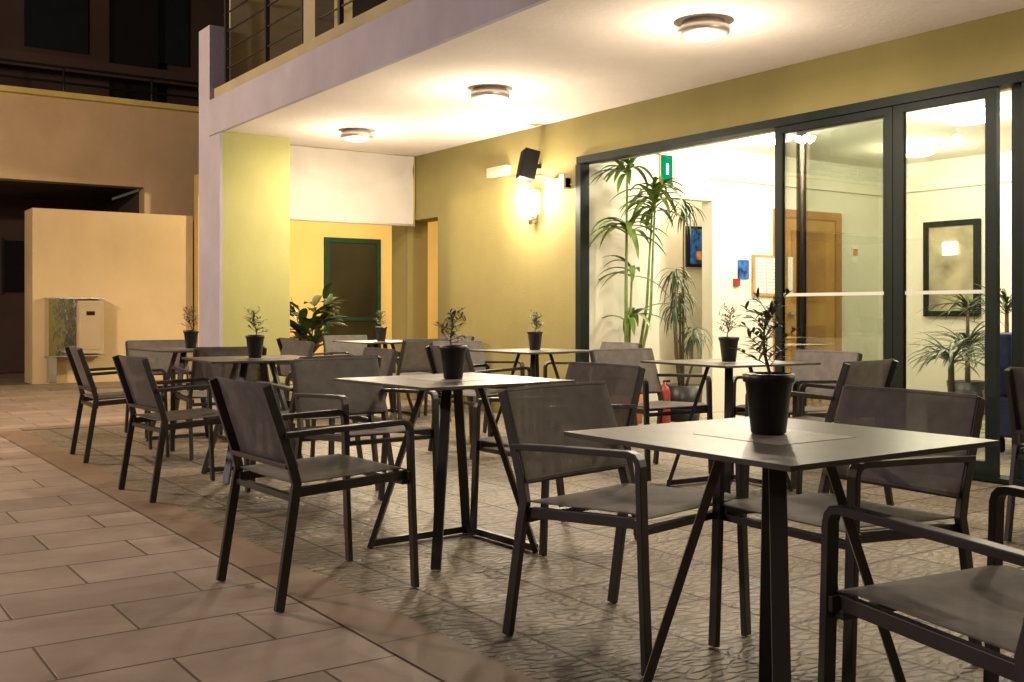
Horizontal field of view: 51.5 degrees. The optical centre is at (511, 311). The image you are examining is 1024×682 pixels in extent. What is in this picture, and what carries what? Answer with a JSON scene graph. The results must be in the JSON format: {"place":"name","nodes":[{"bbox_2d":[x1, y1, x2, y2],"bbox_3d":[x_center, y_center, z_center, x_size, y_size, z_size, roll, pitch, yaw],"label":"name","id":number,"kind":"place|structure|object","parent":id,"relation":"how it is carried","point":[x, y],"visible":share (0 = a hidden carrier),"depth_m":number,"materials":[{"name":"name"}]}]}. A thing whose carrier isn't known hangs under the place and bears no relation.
{"place":"outdoors","nodes":[
{"label":"outdoors","id":0,"kind":"place"},
{"bbox_2d":[112,189,138,199],"label":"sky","id":1,"kind":"structure","parent":0,"point":[137,190],"materials":[{"name":"grey"}]},
{"bbox_2d":[0,381,430,428],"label":"passage floor","id":2,"kind":"structure","parent":0,"point":[37,408],"depth_m":11.58,"materials":[{"name":"brown tile"}]},
{"bbox_2d":[199,25,230,409],"bbox_3d":[-3.045,-0.960,11.050,0.225,4.020,0.643,0,0,-35],"label":"pillar side render","id":3,"kind":"object","parent":2,"relation":"on","point":[211,58],"visible":0.71,"depth_m":11.00,"materials":[{"name":"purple paint"}]},
{"bbox_2d":[222,132,289,406],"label":"corner pillar","id":4,"kind":"structure","parent":2,"relation":"on","point":[255,221],"depth_m":10.95,"materials":[{"name":"yellow paint"}]},
{"bbox_2d":[290,282,346,355],"bbox_3d":[-2.604,0.337,13.901,0.921,1.426,1.033,0,0,23],"label":"rubber plant","id":5,"kind":"object","parent":2,"relation":"on","point":[305,324],"visible":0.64,"depth_m":13.74,"materials":[{"name":"green plant"}]},
{"bbox_2d":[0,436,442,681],"bbox_3d":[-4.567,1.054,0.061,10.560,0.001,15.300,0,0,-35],"label":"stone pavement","id":6,"kind":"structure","parent":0,"point":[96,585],"depth_m":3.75,"materials":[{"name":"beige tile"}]},
{"bbox_2d":[0,372,501,681],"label":"ground","id":7,"kind":"structure","parent":0,"point":[17,378],"depth_m":8.25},
{"bbox_2d":[0,180,138,372],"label":"porch recess","id":8,"kind":"object","parent":7,"relation":"on","point":[18,199],"visible":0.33,"depth_m":18.31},
{"bbox_2d":[2,238,24,293],"bbox_3d":[-8.586,-0.790,18.337,0.420,0.960,0.068,0,0,-35],"label":"porch window","id":9,"kind":"structure","parent":8,"relation":"in","point":[13,266],"depth_m":18.29,"materials":[{"name":"black glass"}]},
{"bbox_2d":[0,379,185,392],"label":"wall base step","id":10,"kind":"object","parent":7,"relation":"on","point":[48,387],"depth_m":14.65,"materials":[{"name":"brown stone"}]},
{"bbox_2d":[0,92,198,329],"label":"facade","id":11,"kind":"structure","parent":7,"relation":"on","point":[151,155],"depth_m":16.53,"materials":[{"name":"paint"}]},
{"bbox_2d":[0,85,198,112],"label":"cornice","id":12,"kind":"structure","parent":11,"relation":"on","point":[89,98],"depth_m":16.33,"materials":[{"name":"paint"}]},
{"bbox_2d":[0,58,198,101],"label":"roof railing","id":13,"kind":"object","parent":12,"relation":"on","point":[63,82],"visible":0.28,"depth_m":17.38,"materials":[{"name":"black metal"}]},
{"bbox_2d":[0,0,223,106],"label":"storey","id":14,"kind":"object","parent":11,"relation":"on","point":[122,36],"depth_m":20.02,"materials":[{"name":"brown paint"}]},
{"bbox_2d":[24,0,188,67],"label":"windows","id":15,"kind":"structure","parent":14,"relation":"attached to","point":[59,25],"depth_m":19.82,"materials":[{"name":"black glass"}]},
{"bbox_2d":[25,208,192,383],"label":"screen wall","id":16,"kind":"structure","parent":7,"relation":"on","point":[135,270],"depth_m":16.00,"materials":[{"name":"paint"}]},
{"bbox_2d":[44,297,104,382],"bbox_3d":[-6.409,0.410,15.553,0.790,1.240,0.310,0,0,-35],"label":"steel utility cabinet","id":17,"kind":"object","parent":16,"relation":"attached to","point":[72,322],"visible":0.91,"depth_m":15.40,"materials":[{"name":"beige metal"}]},
{"bbox_2d":[194,174,437,355],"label":"passage wall","id":18,"kind":"structure","parent":7,"relation":"on","point":[306,261],"depth_m":17.73,"materials":[{"name":"yellow paint"}]},
{"bbox_2d":[324,237,380,347],"bbox_3d":[-2.697,-0.100,18.018,1.040,2.300,0.098,0,0,-35],"label":"passage door","id":19,"kind":"structure","parent":18,"relation":"in","point":[352,269],"depth_m":18.04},
{"bbox_2d":[392,8,1023,412],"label":"facade wall","id":20,"kind":"structure","parent":7,"relation":"on","point":[504,268],"depth_m":10.27,"materials":[{"name":"yellow paint"}]},
{"bbox_2d":[487,165,510,178],"bbox_3d":[-0.141,-1.450,10.971,0.076,0.100,0.360,0,0,-35],"label":"emergency light","id":21,"kind":"object","parent":20,"relation":"attached to","point":[499,171],"visible":1,"depth_m":10.90,"materials":[{"name":"beige plastic"}]},
{"bbox_2d":[516,147,540,182],"bbox_3d":[0.174,-1.430,10.354,0.256,0.328,0.194,0,0,-14],"label":"wall speaker","id":22,"kind":"object","parent":20,"relation":"attached to","point":[528,166],"depth_m":10.27,"materials":[{"name":"black plastic"}]},
{"bbox_2d":[518,190,539,224],"bbox_3d":[0.169,-1.021,10.444,0.168,0.322,0.310,0,0,-35],"label":"wall sconce","id":23,"kind":"object","parent":20,"relation":"attached to","point":[529,203],"depth_m":10.36,"materials":[{"name":"glass"}]},
{"bbox_2d":[547,174,570,190],"bbox_3d":[0.438,-1.230,10.125,0.088,0.140,0.290,0,0,-35],"label":"security camera","id":24,"kind":"object","parent":20,"relation":"attached to","point":[562,182],"visible":1,"depth_m":10.03,"materials":[{"name":"beige plastic"}]},
{"bbox_2d":[225,0,1023,156],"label":"ceiling slab","id":25,"kind":"structure","parent":20,"relation":"attached to","point":[549,62],"depth_m":7.78,"materials":[{"name":"white paint"}]},
{"bbox_2d":[229,0,351,79],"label":"wall","id":26,"kind":"structure","parent":25,"relation":"on","point":[285,26],"depth_m":11.41,"materials":[{"name":"beige paint"}]},
{"bbox_2d":[352,0,386,17],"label":"glazed door","id":27,"kind":"structure","parent":26,"relation":"attached to","point":[359,7],"depth_m":10.72,"materials":[{"name":"glass"}]},
{"bbox_2d":[214,0,412,97],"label":"kerb","id":28,"kind":"structure","parent":25,"relation":"on","point":[383,8],"depth_m":8.92,"materials":[{"name":"beige paint"}]},
{"bbox_2d":[223,0,354,83],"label":"railing","id":29,"kind":"object","parent":28,"relation":"on","point":[339,9],"visible":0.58,"depth_m":10.06,"materials":[{"name":"black metal"}]},
{"bbox_2d":[303,0,333,42],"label":"columns","id":30,"kind":"structure","parent":28,"relation":"on","point":[314,25],"depth_m":9.14,"materials":[{"name":"beige paint"}]},
{"bbox_2d":[290,145,414,226],"bbox_3d":[-1.855,-1.413,11.988,1.730,0.826,0.052,0,0,-35],"label":"white wall panel","id":31,"kind":"object","parent":25,"relation":"hanging from","point":[339,186],"visible":0.88,"depth_m":12.00,"materials":[{"name":"paint"}]},
{"bbox_2d":[340,128,372,141],"bbox_3d":[-1.564,-1.774,10.691,0.326,0.107,0.326,0,0,-35],"label":"ceiling lamp","id":32,"kind":"object","parent":25,"relation":"attached to","point":[356,134],"visible":1,"depth_m":10.58,"materials":[{"name":"white glass"}]},
{"bbox_2d":[208,0,549,135],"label":"slab fascia","id":33,"kind":"structure","parent":25,"relation":"attached to","point":[411,28],"depth_m":8.11,"materials":[{"name":"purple paint"}]},
{"bbox_2d":[470,85,509,102],"bbox_3d":[-0.181,-1.774,8.693,0.326,0.107,0.326,0,0,-35],"label":"ceiling lamp","id":34,"kind":"object","parent":25,"relation":"attached to","point":[490,94],"visible":1,"depth_m":8.58,"materials":[{"name":"white glass"}]},
{"bbox_2d":[678,16,729,40],"bbox_3d":[1.208,-1.774,6.687,0.326,0.107,0.326,0,0,-35],"label":"ceiling lamp","id":35,"kind":"object","parent":25,"relation":"attached to","point":[705,28],"visible":1,"depth_m":6.58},
{"bbox_2d":[589,88,1011,361],"bbox_3d":[2.708,-0.199,7.250,0.188,2.498,6.838,0,0,-35],"label":"door reveal","id":36,"kind":"object","parent":20,"relation":"attached to","point":[595,271],"depth_m":10.03,"materials":[{"name":"white paint"}]},
{"bbox_2d":[775,106,892,416],"bbox_3d":[2.277,-0.180,7.549,0.040,2.400,1.020,0,0,-35],"label":"panel","id":37,"kind":"object","parent":36,"relation":"attached to","point":[788,140],"visible":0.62,"depth_m":7.82,"materials":[{"name":"black metal"}]},
{"bbox_2d":[796,117,883,412],"bbox_3d":[2.357,-0.180,7.549,0.040,2.400,0.810,0,0,-35],"label":"panel","id":38,"kind":"object","parent":36,"relation":"attached to","point":[801,251],"visible":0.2,"depth_m":7.83,"materials":[{"name":"metal"}]},
{"bbox_2d":[893,87,999,477],"bbox_3d":[2.780,-0.180,6.824,0.040,2.400,0.735,0,0,-35],"label":"panel","id":39,"kind":"object","parent":36,"relation":"attached to","point":[989,466],"visible":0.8,"depth_m":6.56,"materials":[{"name":"black metal"}]},
{"bbox_2d":[1012,85,1021,479],"bbox_3d":[3.319,-0.180,6.160,0.040,2.400,0.850,0,0,-35],"label":"panel","id":40,"kind":"object","parent":36,"relation":"attached to","point":[1016,226],"visible":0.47,"depth_m":6.47,"materials":[{"name":"black metal"}]},
{"bbox_2d":[1022,82,1023,481],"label":"panel post","id":41,"kind":"object","parent":36,"relation":"attached to","point":[1022,248],"visible":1,"depth_m":6.37,"materials":[{"name":"black metal"}]},
{"bbox_2d":[0,404,538,681],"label":"terracotta border path","id":42,"kind":"structure","parent":0,"point":[439,655],"depth_m":4.01,"materials":[{"name":"tile"}]},
{"bbox_2d":[24,406,1023,681],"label":"terrace floor","id":43,"kind":"structure","parent":0,"point":[572,624],"depth_m":4.46,"materials":[{"name":"tile"}]},
{"bbox_2d":[65,346,169,462],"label":"patio chair","id":44,"kind":"object","parent":43,"relation":"on","point":[82,373],"visible":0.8,"depth_m":7.64,"materials":[{"name":"metal"}]},
{"bbox_2d":[124,340,206,438],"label":"patio chair","id":45,"kind":"object","parent":43,"relation":"on","point":[159,360],"visible":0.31,"depth_m":9.40,"materials":[{"name":"fabric"}]},
{"bbox_2d":[129,346,226,446],"bbox_3d":[-2.606,0.675,8.595,0.744,0.758,0.744,0,0,-38],"label":"square patio table","id":46,"kind":"object","parent":43,"relation":"on","point":[183,351],"visible":0.41,"depth_m":8.59,"materials":[{"name":"metal"}]},
{"bbox_2d":[181,306,198,347],"bbox_3d":[-2.599,0.120,8.605,0.175,0.351,0.193,0,0,-35],"label":"potted olive plant","id":47,"kind":"object","parent":46,"relation":"on","point":[191,337],"visible":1,"depth_m":8.57,"materials":[{"name":"green plant"}]},
{"bbox_2d":[112,355,250,502],"bbox_3d":[-1.943,0.651,6.218,0.625,0.802,0.564,0,0,-38],"label":"patio chair","id":48,"kind":"object","parent":43,"relation":"on","point":[139,384],"visible":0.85,"depth_m":6.11,"materials":[{"name":"fabric"}]},
{"bbox_2d":[170,346,266,459],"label":"patio chair","id":49,"kind":"object","parent":43,"relation":"on","point":[204,370],"visible":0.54,"depth_m":7.64,"materials":[{"name":"fabric"}]},
{"bbox_2d":[181,355,305,483],"bbox_3d":[-1.657,0.675,6.820,0.744,0.758,0.744,0,0,-31],"label":"square patio table","id":50,"kind":"object","parent":43,"relation":"on","point":[244,362],"visible":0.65,"depth_m":6.76,"materials":[{"name":"metal"}]},
{"bbox_2d":[244,306,267,357],"bbox_3d":[-1.651,0.126,6.836,0.171,0.338,0.144,0,0,-35],"label":"potted olive plant","id":51,"kind":"object","parent":50,"relation":"on","point":[255,345],"visible":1,"depth_m":6.80,"materials":[{"name":"green plant"}]},
{"bbox_2d":[219,340,314,434],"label":"patio chair","id":52,"kind":"object","parent":43,"relation":"on","point":[300,348],"visible":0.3,"depth_m":9.15,"materials":[{"name":"fabric"}]},
{"bbox_2d":[208,376,418,611],"bbox_3d":[-0.771,0.651,4.087,0.625,0.802,0.564,0,0,-37],"label":"patio chair","id":53,"kind":"object","parent":43,"relation":"on","point":[252,417],"visible":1,"depth_m":4.01,"materials":[{"name":"fabric"}]},
{"bbox_2d":[276,337,353,410],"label":"patio chair","id":54,"kind":"object","parent":43,"relation":"on","point":[280,342],"visible":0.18,"depth_m":10.40,"materials":[{"name":"fabric"}]},
{"bbox_2d":[249,355,381,489],"bbox_3d":[-1.159,0.651,6.279,0.564,0.802,0.625,0,0,-39],"label":"patio chair","id":55,"kind":"object","parent":43,"relation":"on","point":[290,423],"visible":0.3,"depth_m":6.19,"materials":[{"name":"metal"}]},
{"bbox_2d":[285,347,398,465],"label":"patio chair","id":56,"kind":"object","parent":43,"relation":"on","point":[388,360],"visible":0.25,"depth_m":7.16,"materials":[{"name":"fabric"}]},
{"bbox_2d":[322,335,395,408],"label":"patio chair","id":57,"kind":"object","parent":43,"relation":"on","point":[335,348],"visible":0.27,"depth_m":11.37,"materials":[{"name":"fabric"}]},
{"bbox_2d":[290,357,438,522],"bbox_3d":[-0.781,0.651,5.551,0.564,0.802,0.625,0,0,-39],"label":"patio chair","id":58,"kind":"object","parent":43,"relation":"on","point":[316,387],"visible":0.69,"depth_m":5.66,"materials":[{"name":"fabric"}]},
{"bbox_2d":[332,340,413,416],"bbox_3d":[-1.333,0.675,10.778,0.744,0.758,0.744,0,0,-32],"label":"square patio table","id":59,"kind":"object","parent":43,"relation":"on","point":[376,343],"visible":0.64,"depth_m":10.72,"materials":[{"name":"metal"}]},
{"bbox_2d":[375,310,387,340],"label":"potted olive plant","id":60,"kind":"object","parent":59,"relation":"on","point":[381,330],"visible":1,"depth_m":10.76,"materials":[{"name":"green plant"}]},
{"bbox_2d":[392,338,451,421],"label":"patio chair","id":61,"kind":"object","parent":43,"relation":"on","point":[412,358],"visible":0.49,"depth_m":9.91,"materials":[{"name":"fabric"}]},
{"bbox_2d":[396,335,474,415],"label":"patio chair","id":62,"kind":"object","parent":43,"relation":"on","point":[469,338],"visible":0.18,"depth_m":11.10,"materials":[{"name":"fabric"}]},
{"bbox_2d":[333,372,574,569],"bbox_3d":[-0.263,0.675,4.683,0.766,0.758,0.766,0,0,-38],"label":"square patio table","id":63,"kind":"object","parent":43,"relation":"on","point":[424,383],"visible":0.94,"depth_m":4.64,"materials":[{"name":"metal"}]},
{"bbox_2d":[434,307,466,378],"bbox_3d":[-0.261,0.136,4.692,0.161,0.318,0.160,0,0,-21],"label":"potted olive plant","id":64,"kind":"object","parent":63,"relation":"on","point":[453,358],"visible":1,"depth_m":4.66,"materials":[{"name":"black plant"}]},
{"bbox_2d":[430,341,524,443],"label":"patio chair","id":65,"kind":"object","parent":43,"relation":"on","point":[478,357],"visible":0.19,"depth_m":9.12,"materials":[{"name":"fabric"}]},
{"bbox_2d":[425,345,532,458],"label":"patio chair","id":66,"kind":"object","parent":43,"relation":"on","point":[433,352],"visible":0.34,"depth_m":7.92,"materials":[{"name":"fabric"}]},
{"bbox_2d":[469,348,590,436],"bbox_3d":[0.176,0.675,8.247,0.744,0.758,0.744,0,0,-39],"label":"square patio table","id":67,"kind":"object","parent":43,"relation":"on","point":[534,361],"visible":0.48,"depth_m":8.17,"materials":[{"name":"metal"}]},
{"bbox_2d":[527,310,542,349],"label":"potted olive plant","id":68,"kind":"object","parent":67,"relation":"on","point":[534,337],"visible":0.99,"depth_m":8.22,"materials":[{"name":"green plant"}]},
{"bbox_2d":[470,362,645,555],"bbox_3d":[0.218,0.651,4.969,0.625,0.802,0.564,0,0,-37],"label":"patio chair","id":69,"kind":"object","parent":43,"relation":"on","point":[624,382],"visible":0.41,"depth_m":5.00,"materials":[{"name":"fabric"}]},
{"bbox_2d":[543,342,642,425],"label":"patio chair","id":70,"kind":"object","parent":43,"relation":"on","point":[612,345],"visible":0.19,"depth_m":8.71,"materials":[{"name":"fabric"}]},
{"bbox_2d":[498,381,750,675],"bbox_3d":[0.359,0.651,3.469,0.625,0.802,0.564,0,0,44],"label":"patio chair","id":71,"kind":"object","parent":43,"relation":"on","point":[539,420],"visible":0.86,"depth_m":3.45,"materials":[{"name":"fabric"}]},
{"bbox_2d":[589,348,713,480],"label":"patio chair","id":72,"kind":"object","parent":43,"relation":"on","point":[651,384],"visible":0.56,"depth_m":7.11,"materials":[{"name":"fabric"}]},
{"bbox_2d":[641,358,820,493],"bbox_3d":[1.292,0.675,6.320,0.744,0.758,0.744,0,0,-32],"label":"square patio table","id":73,"kind":"object","parent":43,"relation":"on","point":[749,364],"visible":0.77,"depth_m":6.23,"materials":[{"name":"metal"}]},
{"bbox_2d":[717,303,744,361],"bbox_3d":[1.290,0.120,6.341,0.174,0.350,0.160,0,0,-35],"label":"potted olive plant","id":74,"kind":"object","parent":73,"relation":"on","point":[729,354],"visible":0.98,"depth_m":6.30,"materials":[{"name":"green plant"}]},
{"bbox_2d":[564,417,998,681],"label":"square patio table","id":75,"kind":"object","parent":43,"relation":"on","point":[800,445],"visible":0.88,"depth_m":2.47,"materials":[{"name":"metal"}]},
{"bbox_2d":[728,287,803,434],"bbox_3d":[0.620,0.117,2.570,0.176,0.357,0.153,0,0,-35],"label":"potted olive plant","id":76,"kind":"object","parent":75,"relation":"on","point":[768,393],"visible":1,"depth_m":2.54,"materials":[{"name":"black plant"}]},
{"bbox_2d":[733,350,862,488],"bbox_3d":[1.790,0.651,6.686,0.625,0.802,0.564,0,0,-32],"label":"patio chair","id":77,"kind":"object","parent":43,"relation":"on","point":[827,371],"visible":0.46,"depth_m":6.77,"materials":[{"name":"fabric"}]},
{"bbox_2d":[745,359,898,505],"bbox_3d":[1.665,0.651,5.717,0.564,0.802,0.625,0,0,-43],"label":"patio chair","id":78,"kind":"object","parent":43,"relation":"on","point":[876,373],"visible":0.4,"depth_m":5.54,"materials":[{"name":"fabric"}]},
{"bbox_2d":[708,385,985,681],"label":"patio chair","id":79,"kind":"object","parent":43,"relation":"on","point":[948,474],"visible":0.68,"depth_m":3.28,"materials":[{"name":"fabric"}]},
{"bbox_2d":[818,485,1023,681],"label":"patio chair","id":80,"kind":"object","parent":43,"relation":"on","point":[985,604],"visible":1,"depth_m":2.22,"materials":[{"name":"metal"}]},
{"bbox_2d":[1004,367,1023,541],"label":"patio chair","id":81,"kind":"object","parent":43,"relation":"on","point":[1014,379],"visible":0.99,"depth_m":4.85,"materials":[{"name":"metal"}]},
{"bbox_2d":[575,70,1023,485],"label":"door frame","id":82,"kind":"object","parent":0,"point":[1001,82],"depth_m":8.70,"materials":[{"name":"black metal"}]},
{"bbox_2d":[603,90,1011,412],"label":"lobby walls","id":83,"kind":"structure","parent":0,"point":[737,225],"depth_m":11.35,"materials":[{"name":"white paint"}]},
{"bbox_2d":[659,154,672,183],"bbox_3d":[1.542,-1.425,10.596,0.160,0.290,0.030,0,0,-35],"label":"exit sign","id":84,"kind":"object","parent":83,"relation":"attached to","point":[665,167],"visible":0.74,"depth_m":10.58,"materials":[{"name":"green plastic"}]},
{"bbox_2d":[685,226,701,266],"bbox_3d":[2.207,-0.740,12.131,0.560,0.460,0.062,0,0,-35],"label":"blue painting","id":85,"kind":"object","parent":83,"relation":"attached to","point":[693,249],"visible":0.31,"depth_m":11.99,"materials":[{"name":"blue paint"}]},
{"bbox_2d":[733,279,739,285],"bbox_3d":[2.364,-0.310,11.166,0.080,0.080,0.028,0,0,-35],"label":"fire alarm button","id":86,"kind":"object","parent":83,"relation":"attached to","point":[736,282],"visible":1,"depth_m":11.15,"materials":[{"name":"red plastic"}]},
{"bbox_2d":[738,260,748,278],"bbox_3d":[2.450,-0.450,11.235,0.160,0.200,0.013,0,0,-35],"label":"blue poster","id":87,"kind":"object","parent":83,"relation":"attached to","point":[743,269],"visible":1,"depth_m":11.23,"materials":[{"name":"blue paper"}]},
{"bbox_2d":[747,133,774,144],"bbox_3d":[2.444,-1.651,10.085,0.410,0.095,0.410,0,0,-35],"label":"indoor ceiling lamp","id":88,"kind":"object","parent":83,"relation":"attached to","point":[766,139],"visible":0.48,"depth_m":9.98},
{"bbox_2d":[751,255,774,295],"bbox_3d":[2.720,-0.390,11.406,0.380,0.440,0.038,0,0,-35],"label":"notice board","id":89,"kind":"object","parent":83,"relation":"attached to","point":[763,273],"visible":0.81,"depth_m":11.37,"materials":[{"name":"white paper"}]},
{"bbox_2d":[773,209,841,405],"bbox_3d":[3.302,-0.041,11.779,1.080,2.158,0.088,0,0,-35],"label":"lobby door","id":90,"kind":"structure","parent":83,"relation":"in","point":[823,273],"depth_m":11.86,"materials":[{"name":"brown wood"}]},
{"bbox_2d":[851,247,858,262],"bbox_3d":[3.973,-0.660,12.286,0.120,0.180,0.018,0,0,-35],"label":"warning sign","id":91,"kind":"object","parent":83,"relation":"attached to","point":[854,254],"visible":1,"depth_m":12.28,"materials":[{"name":"white paper"}]},
{"bbox_2d":[708,173,1011,195],"bbox_3d":[5.184,-1.400,8.849,2.798,0.060,7.048,0,0,-35],"label":"ceiling moulding","id":92,"kind":"object","parent":83,"relation":"attached to","point":[765,181],"visible":0.79,"depth_m":11.71,"materials":[{"name":"white paint"}]},
{"bbox_2d":[906,143,935,156],"bbox_3d":[4.135,-1.651,10.891,0.410,0.095,0.410,0,0,-35],"label":"indoor ceiling lamp","id":93,"kind":"object","parent":83,"relation":"attached to","point":[919,150],"visible":0.81,"depth_m":10.73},
{"bbox_2d":[942,107,984,124],"bbox_3d":[3.864,-1.651,9.000,0.410,0.095,0.410,0,0,-35],"label":"indoor ceiling lamp","id":94,"kind":"object","parent":83,"relation":"attached to","point":[968,116],"visible":0.86,"depth_m":8.87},
{"bbox_2d":[638,404,1023,486],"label":"lobby floor","id":95,"kind":"structure","parent":0,"point":[1005,459],"depth_m":8.40,"materials":[{"name":"tile"}]},
{"bbox_2d":[587,154,690,423],"bbox_3d":[1.196,-0.248,9.908,0.979,2.573,0.893,0,0,14],"label":"tall dracaena plant","id":96,"kind":"object","parent":95,"relation":"on","point":[630,312],"visible":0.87,"depth_m":9.87,"materials":[{"name":"green plant"}]},
{"bbox_2d":[661,380,670,423],"bbox_3d":[1.420,0.836,9.866,0.108,0.403,0.118,0,0,16],"label":"fire extinguisher","id":97,"kind":"object","parent":95,"relation":"on","point":[666,389],"visible":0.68,"depth_m":9.82,"materials":[{"name":"red metal"}]},
{"bbox_2d":[654,199,712,421],"bbox_3d":[1.625,-0.021,10.103,0.495,2.118,0.612,0,0,34],"label":"dark dracaena plant","id":98,"kind":"object","parent":95,"relation":"on","point":[681,391],"visible":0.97,"depth_m":10.09,"materials":[{"name":"green plant"}]},
{"bbox_2d":[906,331,984,392],"bbox_3d":[3.438,0.596,8.348,0.748,0.884,0.727,0,0,-35],"label":"lobby palm","id":99,"kind":"object","parent":95,"relation":"on","point":[950,356],"visible":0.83,"depth_m":8.33,"materials":[{"name":"green plant"}]},
{"bbox_2d":[915,288,1006,415],"bbox_3d":[4.605,0.401,10.713,0.955,1.274,1.097,0,0,-4],"label":"lobby palm","id":100,"kind":"object","parent":95,"relation":"on","point":[967,385],"visible":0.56,"depth_m":10.70,"materials":[{"name":"green plant"}]},
{"bbox_2d":[945,283,1011,398],"bbox_3d":[4.351,0.387,9.348,1.037,1.302,1.022,0,0,-35],"label":"lobby palm","id":101,"kind":"object","parent":95,"relation":"on","point":[1005,298],"visible":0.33,"depth_m":9.33,"materials":[{"name":"green plant"}]},
{"bbox_2d":[923,218,980,316],"bbox_3d":[4.854,-0.480,11.723,0.068,1.060,0.670,0,0,-35],"label":"framed picture","id":102,"kind":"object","parent":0,"point":[951,254],"depth_m":11.72},
{"bbox_2d":[1000,332,1011,452],"bbox_3d":[4.111,0.598,7.859,0.880,0.880,0.900,0,0,44],"label":"blue armchair","id":103,"kind":"object","parent":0,"point":[1005,363],"visible":0.41,"depth_m":7.74,"materials":[{"name":"fabric"}]}
]}

